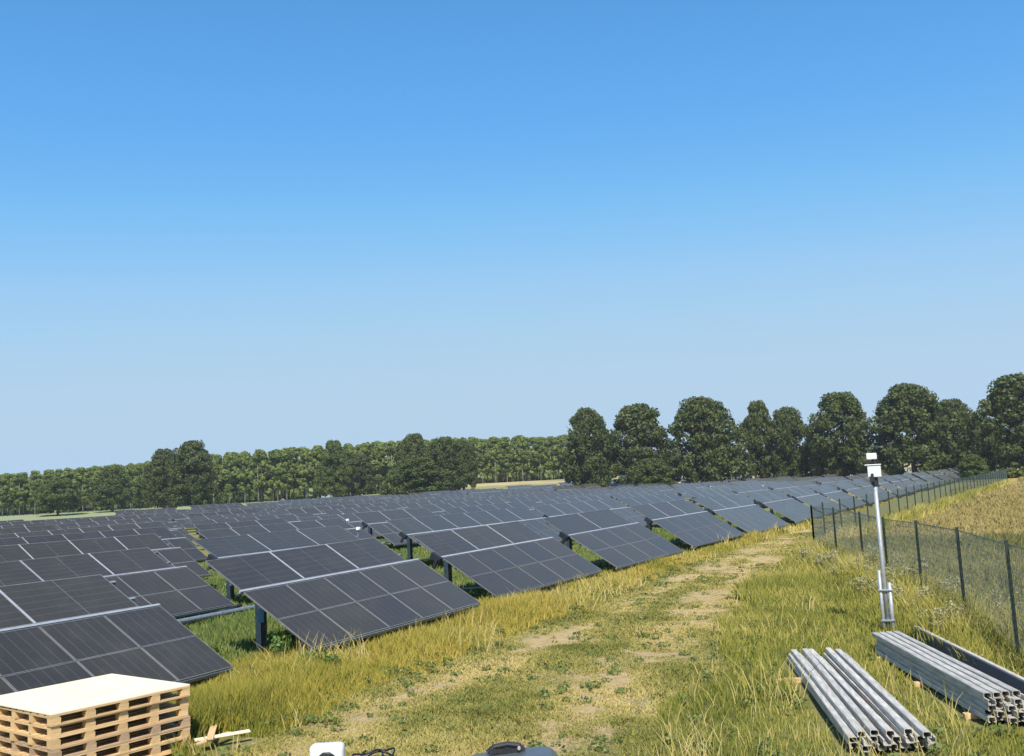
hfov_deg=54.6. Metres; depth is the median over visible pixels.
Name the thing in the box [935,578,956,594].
seeding weed
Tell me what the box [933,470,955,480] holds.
solar table
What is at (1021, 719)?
steel profile
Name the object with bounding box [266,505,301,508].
solar table
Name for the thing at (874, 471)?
camera mast
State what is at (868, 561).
seeding weed
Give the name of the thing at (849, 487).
solar table
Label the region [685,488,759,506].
solar table
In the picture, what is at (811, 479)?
solar table
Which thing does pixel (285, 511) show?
solar table
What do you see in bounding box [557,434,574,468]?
poplar tree
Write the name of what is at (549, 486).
solar table
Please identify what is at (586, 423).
broadleaf tree
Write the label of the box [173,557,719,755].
ground weeds
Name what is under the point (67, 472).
poplar tree
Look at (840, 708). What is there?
steel profile
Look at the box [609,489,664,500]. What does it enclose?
solar table
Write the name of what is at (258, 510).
solar table
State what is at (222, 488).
poplar tree
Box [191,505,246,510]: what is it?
solar table
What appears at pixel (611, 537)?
solar table
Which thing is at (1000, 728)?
ground weeds
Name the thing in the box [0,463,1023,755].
ground
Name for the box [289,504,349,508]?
solar table
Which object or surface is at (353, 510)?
solar table
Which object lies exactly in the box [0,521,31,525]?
solar table
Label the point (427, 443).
poplar tree
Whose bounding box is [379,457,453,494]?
broadleaf tree
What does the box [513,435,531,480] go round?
poplar tree
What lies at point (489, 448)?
poplar tree
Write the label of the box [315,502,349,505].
solar table
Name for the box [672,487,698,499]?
solar table
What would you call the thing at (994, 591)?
seeding weed
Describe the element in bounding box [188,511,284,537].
solar table
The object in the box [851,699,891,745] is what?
steel profile
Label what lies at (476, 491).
solar table
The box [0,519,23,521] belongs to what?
solar table
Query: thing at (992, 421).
broadleaf tree
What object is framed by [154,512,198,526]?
solar table
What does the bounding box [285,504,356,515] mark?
solar table
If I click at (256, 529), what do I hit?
solar table
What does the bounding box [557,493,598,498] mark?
solar table
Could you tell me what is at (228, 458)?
poplar tree
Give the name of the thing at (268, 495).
woodland
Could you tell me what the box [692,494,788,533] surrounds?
solar table
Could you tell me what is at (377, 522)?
solar table
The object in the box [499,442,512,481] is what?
poplar tree
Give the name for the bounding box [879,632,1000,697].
steel profile
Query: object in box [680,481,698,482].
solar table
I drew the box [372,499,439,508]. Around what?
solar table
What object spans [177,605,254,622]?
conduit pipe
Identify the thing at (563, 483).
solar table
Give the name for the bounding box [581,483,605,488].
solar table
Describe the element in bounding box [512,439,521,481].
poplar tree
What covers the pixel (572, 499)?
solar table
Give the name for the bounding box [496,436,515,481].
poplar tree
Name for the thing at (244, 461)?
poplar tree
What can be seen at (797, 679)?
timber bearer
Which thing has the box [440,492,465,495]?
solar table
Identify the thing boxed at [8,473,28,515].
poplar tree
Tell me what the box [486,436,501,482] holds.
poplar tree
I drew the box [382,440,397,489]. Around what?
poplar tree
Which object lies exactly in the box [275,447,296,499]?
poplar tree
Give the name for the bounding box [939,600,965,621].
seeding weed
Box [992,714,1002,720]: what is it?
steel profile
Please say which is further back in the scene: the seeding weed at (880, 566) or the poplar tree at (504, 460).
the poplar tree at (504, 460)
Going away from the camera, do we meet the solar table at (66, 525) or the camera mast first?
the camera mast
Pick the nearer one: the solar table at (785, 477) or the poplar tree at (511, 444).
the solar table at (785, 477)
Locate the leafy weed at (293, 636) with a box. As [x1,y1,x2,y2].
[278,624,295,645]
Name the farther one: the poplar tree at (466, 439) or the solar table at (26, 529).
the poplar tree at (466, 439)
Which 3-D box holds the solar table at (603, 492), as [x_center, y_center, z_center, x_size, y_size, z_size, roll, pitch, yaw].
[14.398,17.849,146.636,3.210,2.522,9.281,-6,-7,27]
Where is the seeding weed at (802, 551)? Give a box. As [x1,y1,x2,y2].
[794,548,809,561]
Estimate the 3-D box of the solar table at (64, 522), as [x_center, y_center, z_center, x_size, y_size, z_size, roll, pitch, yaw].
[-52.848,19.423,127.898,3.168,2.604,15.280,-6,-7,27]
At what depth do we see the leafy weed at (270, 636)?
23.50 m
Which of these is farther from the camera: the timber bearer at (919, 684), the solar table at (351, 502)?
the solar table at (351, 502)
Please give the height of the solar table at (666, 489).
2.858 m
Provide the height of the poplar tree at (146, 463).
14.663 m
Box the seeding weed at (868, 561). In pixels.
[861,559,876,576]
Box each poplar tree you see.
[0,473,14,515]
[0,474,11,515]
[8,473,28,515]
[10,473,18,515]
[16,472,29,514]
[27,470,40,514]
[28,472,43,514]
[41,470,56,513]
[55,469,62,512]
[61,467,77,512]
[70,469,81,512]
[72,467,93,511]
[86,467,94,510]
[89,466,104,510]
[111,463,119,509]
[120,465,129,509]
[125,464,138,508]
[133,462,145,508]
[138,460,150,506]
[208,454,222,503]
[210,453,221,503]
[215,454,229,503]
[220,452,235,502]
[220,465,237,502]
[225,452,240,502]
[234,452,253,502]
[234,453,249,502]
[236,451,252,502]
[247,449,266,501]
[254,450,271,501]
[264,449,287,499]
[266,451,274,500]
[266,457,287,499]
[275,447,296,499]
[287,447,301,498]
[293,446,305,498]
[295,448,315,498]
[297,449,316,498]
[307,447,322,497]
[308,445,324,497]
[342,443,357,495]
[345,444,353,495]
[357,443,373,494]
[360,442,374,494]
[370,442,384,493]
[370,443,385,491]
[374,441,387,491]
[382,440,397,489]
[386,441,397,487]
[423,439,429,449]
[459,437,474,462]
[471,438,484,483]
[474,438,491,483]
[482,439,487,482]
[484,437,498,482]
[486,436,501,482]
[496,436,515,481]
[498,437,513,481]
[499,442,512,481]
[509,437,516,481]
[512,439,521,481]
[513,435,525,480]
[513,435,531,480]
[522,437,532,480]
[526,437,540,480]
[530,436,547,479]
[540,436,559,479]
[544,438,555,470]
[549,437,564,478]
[556,435,567,478]
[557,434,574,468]
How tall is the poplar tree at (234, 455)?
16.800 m
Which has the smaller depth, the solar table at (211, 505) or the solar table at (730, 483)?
the solar table at (730, 483)
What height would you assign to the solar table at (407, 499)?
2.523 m
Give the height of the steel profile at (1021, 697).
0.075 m
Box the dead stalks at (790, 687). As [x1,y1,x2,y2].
[625,558,1023,755]
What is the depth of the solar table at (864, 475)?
174.83 m
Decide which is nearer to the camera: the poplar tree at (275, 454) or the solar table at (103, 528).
the solar table at (103, 528)
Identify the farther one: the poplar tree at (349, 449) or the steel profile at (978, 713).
the poplar tree at (349, 449)
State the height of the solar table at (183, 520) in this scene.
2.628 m
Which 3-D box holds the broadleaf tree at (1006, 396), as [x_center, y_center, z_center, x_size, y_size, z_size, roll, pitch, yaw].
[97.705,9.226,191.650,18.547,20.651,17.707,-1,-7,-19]
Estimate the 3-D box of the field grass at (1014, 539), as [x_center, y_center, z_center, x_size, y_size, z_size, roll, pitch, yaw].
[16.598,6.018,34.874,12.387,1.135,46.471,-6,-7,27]
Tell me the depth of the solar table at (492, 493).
181.13 m
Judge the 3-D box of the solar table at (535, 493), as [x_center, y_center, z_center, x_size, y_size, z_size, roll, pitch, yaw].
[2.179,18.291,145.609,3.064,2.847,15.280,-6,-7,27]
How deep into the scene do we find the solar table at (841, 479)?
151.86 m
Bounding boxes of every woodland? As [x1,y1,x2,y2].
[0,446,564,515]
[615,440,920,475]
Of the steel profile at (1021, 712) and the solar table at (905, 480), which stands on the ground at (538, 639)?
the solar table at (905, 480)
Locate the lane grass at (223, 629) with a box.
[175,510,788,664]
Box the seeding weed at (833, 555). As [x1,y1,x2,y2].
[828,547,840,563]
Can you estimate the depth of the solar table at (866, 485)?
99.91 m
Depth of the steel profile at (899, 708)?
14.50 m
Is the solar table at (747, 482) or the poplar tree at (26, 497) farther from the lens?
the poplar tree at (26, 497)
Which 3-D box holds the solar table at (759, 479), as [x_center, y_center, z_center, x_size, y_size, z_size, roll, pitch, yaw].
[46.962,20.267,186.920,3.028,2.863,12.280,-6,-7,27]
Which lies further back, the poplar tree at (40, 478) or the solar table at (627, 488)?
the poplar tree at (40, 478)
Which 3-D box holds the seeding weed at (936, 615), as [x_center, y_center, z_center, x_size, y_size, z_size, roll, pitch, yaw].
[8.362,4.901,19.590,0.739,0.737,0.618,-3,-6,2]
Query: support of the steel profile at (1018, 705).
on the steel profile at (1021, 712)
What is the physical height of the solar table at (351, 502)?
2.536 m
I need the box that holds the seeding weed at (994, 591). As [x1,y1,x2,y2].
[979,589,1018,605]
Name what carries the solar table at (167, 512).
on the ground at (538, 639)
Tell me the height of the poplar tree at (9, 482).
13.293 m
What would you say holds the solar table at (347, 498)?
on the ground at (538, 639)
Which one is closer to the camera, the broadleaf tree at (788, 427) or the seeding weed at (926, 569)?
the seeding weed at (926, 569)
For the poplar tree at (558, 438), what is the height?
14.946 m
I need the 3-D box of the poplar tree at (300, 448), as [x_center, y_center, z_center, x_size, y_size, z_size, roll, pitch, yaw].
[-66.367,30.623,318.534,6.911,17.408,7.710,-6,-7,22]
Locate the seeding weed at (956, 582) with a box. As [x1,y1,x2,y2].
[949,574,972,593]
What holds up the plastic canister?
on the ground at (538, 639)
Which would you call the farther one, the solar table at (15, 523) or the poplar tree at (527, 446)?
the poplar tree at (527, 446)
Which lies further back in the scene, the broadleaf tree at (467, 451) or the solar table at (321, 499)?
the broadleaf tree at (467, 451)
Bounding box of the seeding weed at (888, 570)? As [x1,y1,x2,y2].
[881,566,908,584]
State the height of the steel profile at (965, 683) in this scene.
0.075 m
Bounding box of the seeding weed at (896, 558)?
[888,551,907,568]
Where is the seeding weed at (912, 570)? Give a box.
[896,566,918,584]
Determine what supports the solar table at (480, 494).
on the ground at (538, 639)
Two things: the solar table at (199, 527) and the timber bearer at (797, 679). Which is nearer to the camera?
the timber bearer at (797, 679)
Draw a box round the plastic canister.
[309,742,344,755]
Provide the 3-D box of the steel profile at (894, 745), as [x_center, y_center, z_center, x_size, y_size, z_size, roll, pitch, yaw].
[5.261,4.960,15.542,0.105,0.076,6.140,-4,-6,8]
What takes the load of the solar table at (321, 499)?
on the ground at (538, 639)
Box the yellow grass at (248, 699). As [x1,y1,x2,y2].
[164,489,923,755]
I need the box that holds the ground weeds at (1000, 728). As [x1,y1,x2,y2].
[661,568,1015,755]
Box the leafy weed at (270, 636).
[266,628,286,646]
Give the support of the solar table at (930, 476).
on the ground at (538, 639)
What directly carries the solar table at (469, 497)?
on the ground at (538, 639)
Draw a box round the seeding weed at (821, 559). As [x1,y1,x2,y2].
[816,554,825,566]
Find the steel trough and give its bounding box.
[914,626,1023,693]
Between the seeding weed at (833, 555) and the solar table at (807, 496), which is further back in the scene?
the solar table at (807, 496)
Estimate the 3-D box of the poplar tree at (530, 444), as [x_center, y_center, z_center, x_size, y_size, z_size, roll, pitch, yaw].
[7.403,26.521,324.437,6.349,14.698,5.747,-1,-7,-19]
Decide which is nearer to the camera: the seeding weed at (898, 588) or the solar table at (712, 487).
the seeding weed at (898, 588)
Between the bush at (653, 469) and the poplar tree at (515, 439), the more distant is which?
the poplar tree at (515, 439)
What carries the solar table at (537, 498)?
on the ground at (538, 639)
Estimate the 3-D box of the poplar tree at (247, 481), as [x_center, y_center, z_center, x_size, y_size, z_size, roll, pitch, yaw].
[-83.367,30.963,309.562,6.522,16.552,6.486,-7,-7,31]
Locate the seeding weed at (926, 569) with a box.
[914,558,933,572]
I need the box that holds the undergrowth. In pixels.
[963,466,1023,480]
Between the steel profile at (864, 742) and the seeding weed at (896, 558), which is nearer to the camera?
the steel profile at (864, 742)
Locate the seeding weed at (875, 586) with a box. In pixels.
[867,579,878,592]
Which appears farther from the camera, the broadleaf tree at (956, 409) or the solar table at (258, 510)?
the broadleaf tree at (956, 409)
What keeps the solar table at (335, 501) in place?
on the ground at (538, 639)
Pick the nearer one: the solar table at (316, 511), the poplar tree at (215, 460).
the solar table at (316, 511)
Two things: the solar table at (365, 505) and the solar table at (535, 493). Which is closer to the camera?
the solar table at (365, 505)
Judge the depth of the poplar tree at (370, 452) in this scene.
316.04 m
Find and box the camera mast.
[864,453,895,632]
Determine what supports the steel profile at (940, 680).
on the steel profile at (962, 698)
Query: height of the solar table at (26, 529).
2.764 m
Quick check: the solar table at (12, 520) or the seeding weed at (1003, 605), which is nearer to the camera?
the seeding weed at (1003, 605)
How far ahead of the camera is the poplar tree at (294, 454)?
312.15 m
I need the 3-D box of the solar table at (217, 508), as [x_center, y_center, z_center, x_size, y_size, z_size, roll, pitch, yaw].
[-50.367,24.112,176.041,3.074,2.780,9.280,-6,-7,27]
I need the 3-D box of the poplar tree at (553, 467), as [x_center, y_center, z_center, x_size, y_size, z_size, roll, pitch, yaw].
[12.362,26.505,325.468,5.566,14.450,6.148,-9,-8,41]
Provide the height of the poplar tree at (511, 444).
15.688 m
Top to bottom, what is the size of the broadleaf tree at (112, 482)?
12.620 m
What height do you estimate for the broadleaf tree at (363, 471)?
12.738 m
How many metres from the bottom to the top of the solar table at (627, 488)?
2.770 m
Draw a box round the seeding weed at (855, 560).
[852,557,863,568]
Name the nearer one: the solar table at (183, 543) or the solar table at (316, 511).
the solar table at (183, 543)
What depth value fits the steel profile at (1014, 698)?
13.48 m
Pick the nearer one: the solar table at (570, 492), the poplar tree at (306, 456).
the solar table at (570, 492)
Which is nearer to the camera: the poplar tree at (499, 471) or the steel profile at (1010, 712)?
the steel profile at (1010, 712)
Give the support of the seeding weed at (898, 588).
on the ground at (538, 639)
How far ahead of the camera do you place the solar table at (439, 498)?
142.47 m
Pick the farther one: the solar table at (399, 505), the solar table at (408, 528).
the solar table at (399, 505)
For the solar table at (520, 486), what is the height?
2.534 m
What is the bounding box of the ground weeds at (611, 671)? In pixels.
[210,561,781,755]
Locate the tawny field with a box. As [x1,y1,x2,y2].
[874,476,1023,538]
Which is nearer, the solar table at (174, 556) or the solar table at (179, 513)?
the solar table at (174, 556)
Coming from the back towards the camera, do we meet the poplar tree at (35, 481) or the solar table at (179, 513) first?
the poplar tree at (35, 481)
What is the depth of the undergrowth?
183.14 m
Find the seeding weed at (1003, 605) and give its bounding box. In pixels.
[989,600,1022,615]
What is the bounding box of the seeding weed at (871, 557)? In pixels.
[860,553,878,560]
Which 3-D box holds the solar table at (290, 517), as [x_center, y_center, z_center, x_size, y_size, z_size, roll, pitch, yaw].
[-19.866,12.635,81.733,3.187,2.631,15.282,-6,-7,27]
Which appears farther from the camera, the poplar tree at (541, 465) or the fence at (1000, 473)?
the poplar tree at (541, 465)
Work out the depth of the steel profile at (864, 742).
12.65 m
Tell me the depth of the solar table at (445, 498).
170.37 m
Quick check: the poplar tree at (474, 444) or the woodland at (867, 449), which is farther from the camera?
the woodland at (867, 449)
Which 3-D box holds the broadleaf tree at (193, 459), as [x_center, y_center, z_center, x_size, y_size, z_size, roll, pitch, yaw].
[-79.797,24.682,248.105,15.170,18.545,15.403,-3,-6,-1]
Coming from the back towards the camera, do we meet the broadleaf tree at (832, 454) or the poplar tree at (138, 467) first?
the poplar tree at (138, 467)
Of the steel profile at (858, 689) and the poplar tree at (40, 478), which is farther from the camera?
the poplar tree at (40, 478)
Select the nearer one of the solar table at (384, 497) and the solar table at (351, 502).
the solar table at (351, 502)
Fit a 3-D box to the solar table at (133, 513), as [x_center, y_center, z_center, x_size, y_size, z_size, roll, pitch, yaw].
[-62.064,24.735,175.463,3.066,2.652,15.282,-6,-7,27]
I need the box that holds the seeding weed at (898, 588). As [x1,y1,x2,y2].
[887,584,904,602]
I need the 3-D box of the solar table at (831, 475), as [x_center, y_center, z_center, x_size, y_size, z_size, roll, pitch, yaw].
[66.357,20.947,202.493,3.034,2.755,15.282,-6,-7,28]
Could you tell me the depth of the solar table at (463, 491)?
230.23 m
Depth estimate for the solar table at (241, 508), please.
167.39 m
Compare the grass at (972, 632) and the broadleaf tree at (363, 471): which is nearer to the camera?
the grass at (972, 632)
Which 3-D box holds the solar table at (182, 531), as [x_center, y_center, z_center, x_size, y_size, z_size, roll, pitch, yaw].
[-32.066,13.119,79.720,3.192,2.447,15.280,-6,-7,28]
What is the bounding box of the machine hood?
[471,741,557,755]
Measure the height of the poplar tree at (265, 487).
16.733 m
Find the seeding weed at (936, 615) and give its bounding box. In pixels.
[916,607,951,628]
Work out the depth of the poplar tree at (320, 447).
313.57 m
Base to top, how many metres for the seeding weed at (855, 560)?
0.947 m
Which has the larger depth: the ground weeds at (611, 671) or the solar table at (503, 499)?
the solar table at (503, 499)
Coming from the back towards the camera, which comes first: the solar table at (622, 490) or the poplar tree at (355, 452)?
the poplar tree at (355, 452)
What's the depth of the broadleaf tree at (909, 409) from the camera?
202.41 m
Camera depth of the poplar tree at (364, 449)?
309.74 m
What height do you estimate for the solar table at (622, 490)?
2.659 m
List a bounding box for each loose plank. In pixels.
[189,731,228,746]
[194,729,250,741]
[206,723,216,739]
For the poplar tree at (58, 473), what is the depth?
300.91 m
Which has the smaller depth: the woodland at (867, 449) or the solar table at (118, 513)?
the solar table at (118, 513)
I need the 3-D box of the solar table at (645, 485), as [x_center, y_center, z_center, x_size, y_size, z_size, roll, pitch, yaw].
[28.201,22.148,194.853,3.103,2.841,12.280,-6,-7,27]
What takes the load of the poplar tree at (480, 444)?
on the ground at (538, 639)
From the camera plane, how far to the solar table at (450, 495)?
187.19 m
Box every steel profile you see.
[787,657,857,748]
[788,653,857,742]
[791,649,865,736]
[800,653,877,741]
[802,648,878,735]
[803,654,871,745]
[808,649,894,736]
[821,656,908,747]
[823,653,914,742]
[825,647,912,734]
[835,649,931,737]
[842,718,870,751]
[846,653,935,742]
[848,665,925,741]
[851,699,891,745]
[871,737,886,750]
[872,632,991,697]
[875,644,992,714]
[875,649,996,722]
[876,641,996,710]
[877,639,995,705]
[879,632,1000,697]
[886,631,1009,696]
[887,731,900,742]
[887,740,897,749]
[893,631,1020,695]
[913,736,923,746]
[924,742,936,748]
[992,695,1002,703]
[992,709,1004,716]
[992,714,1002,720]
[995,701,1002,708]
[1001,694,1010,703]
[1001,708,1013,715]
[1003,703,1016,710]
[1003,715,1016,723]
[1009,695,1022,704]
[1011,702,1023,709]
[1012,715,1023,721]
[1013,693,1023,701]
[1013,709,1023,717]
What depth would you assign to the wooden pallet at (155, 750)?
13.93 m
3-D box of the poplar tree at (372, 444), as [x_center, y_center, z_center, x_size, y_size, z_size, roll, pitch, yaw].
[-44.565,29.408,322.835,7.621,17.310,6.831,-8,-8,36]
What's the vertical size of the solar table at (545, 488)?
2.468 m
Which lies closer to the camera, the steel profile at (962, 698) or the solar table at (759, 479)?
the steel profile at (962, 698)
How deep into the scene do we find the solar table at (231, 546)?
36.22 m
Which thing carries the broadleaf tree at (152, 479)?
on the ground at (538, 639)
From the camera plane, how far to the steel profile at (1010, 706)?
13.45 m
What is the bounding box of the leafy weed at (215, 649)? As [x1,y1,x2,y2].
[205,640,225,656]
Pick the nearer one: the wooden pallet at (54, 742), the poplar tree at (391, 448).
the wooden pallet at (54, 742)
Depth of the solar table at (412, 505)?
106.35 m
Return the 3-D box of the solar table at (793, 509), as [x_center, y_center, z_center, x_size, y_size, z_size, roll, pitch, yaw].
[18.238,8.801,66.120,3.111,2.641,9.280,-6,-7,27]
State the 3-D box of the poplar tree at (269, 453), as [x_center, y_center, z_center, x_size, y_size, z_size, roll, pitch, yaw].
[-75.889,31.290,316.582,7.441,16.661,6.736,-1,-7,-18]
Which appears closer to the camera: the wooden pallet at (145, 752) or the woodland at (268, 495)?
the wooden pallet at (145, 752)
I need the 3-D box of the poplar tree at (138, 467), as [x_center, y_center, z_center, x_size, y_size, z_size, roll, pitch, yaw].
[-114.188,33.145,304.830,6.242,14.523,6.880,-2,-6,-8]
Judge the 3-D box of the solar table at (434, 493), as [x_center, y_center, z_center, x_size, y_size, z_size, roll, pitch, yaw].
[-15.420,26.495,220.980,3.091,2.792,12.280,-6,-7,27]
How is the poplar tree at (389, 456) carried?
on the ground at (538, 639)
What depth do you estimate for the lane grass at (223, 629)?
30.37 m
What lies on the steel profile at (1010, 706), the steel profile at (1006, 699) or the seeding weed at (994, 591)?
the steel profile at (1006, 699)
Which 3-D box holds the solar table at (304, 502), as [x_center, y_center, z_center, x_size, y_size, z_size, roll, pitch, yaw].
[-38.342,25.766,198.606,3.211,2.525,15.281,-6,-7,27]
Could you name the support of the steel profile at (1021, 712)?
on the steel profile at (1021, 719)
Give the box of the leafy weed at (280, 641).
[269,629,291,656]
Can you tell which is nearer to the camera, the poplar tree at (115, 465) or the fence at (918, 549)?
the fence at (918, 549)
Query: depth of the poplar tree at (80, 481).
295.11 m
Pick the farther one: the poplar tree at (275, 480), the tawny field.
the poplar tree at (275, 480)
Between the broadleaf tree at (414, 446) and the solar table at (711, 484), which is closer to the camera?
the solar table at (711, 484)
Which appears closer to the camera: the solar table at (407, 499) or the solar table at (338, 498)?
the solar table at (407, 499)
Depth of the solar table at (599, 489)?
173.19 m
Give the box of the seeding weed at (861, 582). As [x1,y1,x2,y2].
[846,577,870,595]
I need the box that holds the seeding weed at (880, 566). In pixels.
[874,560,894,572]
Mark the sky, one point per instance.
(238, 226)
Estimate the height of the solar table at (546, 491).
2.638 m
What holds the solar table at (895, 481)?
on the ground at (538, 639)
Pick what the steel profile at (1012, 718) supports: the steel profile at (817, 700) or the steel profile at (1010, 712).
the steel profile at (1010, 712)
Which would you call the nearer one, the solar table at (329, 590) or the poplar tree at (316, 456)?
the solar table at (329, 590)
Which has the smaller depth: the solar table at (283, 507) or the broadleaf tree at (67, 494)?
the solar table at (283, 507)
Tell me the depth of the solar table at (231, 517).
93.84 m
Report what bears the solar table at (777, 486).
on the ground at (538, 639)
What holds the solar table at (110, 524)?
on the ground at (538, 639)
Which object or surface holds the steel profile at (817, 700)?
on the ground at (538, 639)
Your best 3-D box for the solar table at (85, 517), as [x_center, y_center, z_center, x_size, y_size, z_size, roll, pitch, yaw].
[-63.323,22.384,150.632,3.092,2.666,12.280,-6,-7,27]
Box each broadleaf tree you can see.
[32,476,86,514]
[88,466,137,511]
[138,448,188,507]
[166,440,223,510]
[312,439,352,496]
[342,454,376,495]
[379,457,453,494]
[394,433,427,490]
[424,436,470,490]
[456,439,478,489]
[560,407,612,486]
[607,403,677,484]
[663,395,750,482]
[737,400,788,478]
[763,406,814,478]
[805,391,883,478]
[865,382,958,481]
[935,398,989,473]
[955,372,1023,471]
[964,417,1018,469]
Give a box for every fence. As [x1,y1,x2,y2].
[810,469,1007,542]
[812,507,1023,660]
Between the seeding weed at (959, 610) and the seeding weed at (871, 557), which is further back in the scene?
the seeding weed at (871, 557)
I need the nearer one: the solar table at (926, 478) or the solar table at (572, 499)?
the solar table at (572, 499)
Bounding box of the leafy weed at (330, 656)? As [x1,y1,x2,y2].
[318,650,341,667]
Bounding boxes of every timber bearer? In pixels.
[778,676,847,683]
[914,681,929,686]
[962,712,981,719]
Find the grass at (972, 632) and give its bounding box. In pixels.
[655,479,1023,755]
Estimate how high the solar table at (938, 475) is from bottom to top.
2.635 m
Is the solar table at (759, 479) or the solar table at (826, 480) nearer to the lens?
the solar table at (826, 480)
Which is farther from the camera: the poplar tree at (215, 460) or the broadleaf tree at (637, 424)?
the poplar tree at (215, 460)
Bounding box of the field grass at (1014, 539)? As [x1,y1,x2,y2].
[826,518,1023,635]
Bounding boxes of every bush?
[629,457,675,486]
[956,454,989,481]
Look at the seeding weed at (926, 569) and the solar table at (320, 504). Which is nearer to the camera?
the seeding weed at (926, 569)
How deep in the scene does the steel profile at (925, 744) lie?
12.49 m
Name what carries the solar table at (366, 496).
on the ground at (538, 639)
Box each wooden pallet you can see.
[0,686,189,726]
[0,693,188,737]
[0,703,188,749]
[0,712,190,755]
[0,723,189,755]
[9,732,190,755]
[129,743,182,755]
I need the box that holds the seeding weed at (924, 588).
[913,584,937,606]
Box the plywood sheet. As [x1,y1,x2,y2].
[0,674,189,715]
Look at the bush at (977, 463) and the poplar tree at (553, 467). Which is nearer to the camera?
the bush at (977, 463)
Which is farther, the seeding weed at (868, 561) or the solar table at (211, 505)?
the solar table at (211, 505)
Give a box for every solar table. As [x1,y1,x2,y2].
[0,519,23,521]
[0,520,44,523]
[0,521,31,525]
[0,521,196,546]
[0,523,46,527]
[0,525,57,533]
[0,527,206,560]
[0,533,210,577]
[0,547,241,624]
[0,574,232,694]
[40,516,116,522]
[46,521,75,523]
[54,515,117,520]
[56,516,188,531]
[67,521,177,528]
[73,514,152,522]
[113,508,176,515]
[122,509,185,515]
[131,510,197,515]
[151,511,206,516]
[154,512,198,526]
[162,522,195,541]
[168,511,220,528]
[186,509,258,534]
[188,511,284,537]
[189,513,314,533]
[189,514,276,528]
[190,503,242,510]
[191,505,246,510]
[192,526,359,600]
[193,518,287,538]
[197,518,388,547]
[204,505,239,510]
[205,538,479,651]
[207,507,261,511]
[219,506,266,509]
[246,504,276,507]
[251,500,299,504]
[257,507,293,511]
[260,510,289,513]
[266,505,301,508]
[273,503,311,506]
[277,498,311,501]
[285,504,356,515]
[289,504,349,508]
[290,500,331,503]
[296,508,406,536]
[303,498,337,500]
[309,501,339,505]
[314,496,347,499]
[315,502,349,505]
[320,500,348,501]
[322,505,397,514]
[340,496,365,500]
[345,498,393,504]
[348,495,379,497]
[352,497,379,500]
[352,508,436,545]
[353,500,384,504]
[357,501,393,506]
[369,494,405,498]
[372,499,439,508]
[386,507,572,560]
[387,497,432,500]
[397,494,434,498]
[398,497,444,501]
[403,498,476,508]
[412,521,601,597]
[419,499,504,514]
[423,490,450,496]
[438,494,463,497]
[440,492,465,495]
[443,495,478,499]
[443,500,542,517]
[448,496,488,499]
[454,489,470,493]
[464,488,501,493]
[464,493,485,495]
[479,494,535,502]
[483,492,507,497]
[493,492,539,496]
[503,488,522,493]
[504,494,558,504]
[506,485,532,488]
[509,489,544,493]
[525,487,550,490]
[531,484,557,491]
[531,499,656,526]
[536,490,556,492]
[539,489,590,498]
[540,495,626,506]
[542,509,682,569]
[552,485,583,490]
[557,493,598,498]
[558,482,572,485]
[559,488,590,490]
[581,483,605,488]
[586,488,610,491]
[589,490,615,499]
[593,486,618,489]
[605,488,648,498]
[608,483,621,486]
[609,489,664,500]
[614,486,641,489]
[618,493,704,510]
[630,499,743,547]
[638,483,658,487]
[647,485,686,498]
[672,482,707,487]
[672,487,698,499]
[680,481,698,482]
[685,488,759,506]
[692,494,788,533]
[697,485,731,490]
[704,481,722,486]
[722,482,735,485]
[726,483,769,504]
[733,480,770,488]
[744,490,820,523]
[745,478,765,481]
[762,478,779,481]
[763,481,799,497]
[775,476,797,480]
[777,477,796,481]
[779,486,846,514]
[791,480,818,493]
[796,476,822,484]
[808,484,865,508]
[813,477,841,490]
[823,474,839,480]
[831,476,858,486]
[832,481,883,504]
[845,475,870,482]
[849,480,895,499]
[858,473,869,478]
[867,477,905,495]
[881,475,916,491]
[891,475,925,489]
[903,474,932,487]
[912,472,940,488]
[919,472,945,483]
[926,471,951,483]
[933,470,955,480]
[938,469,958,479]
[944,469,959,476]
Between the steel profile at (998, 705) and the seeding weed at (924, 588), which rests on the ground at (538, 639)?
the seeding weed at (924, 588)
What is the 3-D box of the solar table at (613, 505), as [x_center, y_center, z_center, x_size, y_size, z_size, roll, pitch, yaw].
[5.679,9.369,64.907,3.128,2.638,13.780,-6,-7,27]
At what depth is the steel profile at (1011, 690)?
15.41 m
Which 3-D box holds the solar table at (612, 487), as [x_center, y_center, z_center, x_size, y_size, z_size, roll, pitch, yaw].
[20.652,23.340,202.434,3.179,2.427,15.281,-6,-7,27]
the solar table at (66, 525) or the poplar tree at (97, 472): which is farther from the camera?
the poplar tree at (97, 472)
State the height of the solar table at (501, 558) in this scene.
2.645 m
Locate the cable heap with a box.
[352,747,395,755]
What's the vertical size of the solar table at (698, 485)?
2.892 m
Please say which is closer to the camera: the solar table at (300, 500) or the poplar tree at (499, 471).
the solar table at (300, 500)
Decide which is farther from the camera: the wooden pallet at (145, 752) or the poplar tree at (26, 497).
the poplar tree at (26, 497)
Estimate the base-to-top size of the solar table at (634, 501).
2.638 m
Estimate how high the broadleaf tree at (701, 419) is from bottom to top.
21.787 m
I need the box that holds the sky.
[0,0,1023,496]
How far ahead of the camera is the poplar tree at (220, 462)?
316.39 m
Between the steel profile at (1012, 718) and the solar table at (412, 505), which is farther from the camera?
the solar table at (412, 505)
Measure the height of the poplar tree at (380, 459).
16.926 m
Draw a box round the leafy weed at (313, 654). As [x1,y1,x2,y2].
[296,646,316,662]
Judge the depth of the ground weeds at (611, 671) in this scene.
17.76 m
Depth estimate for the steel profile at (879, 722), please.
14.41 m

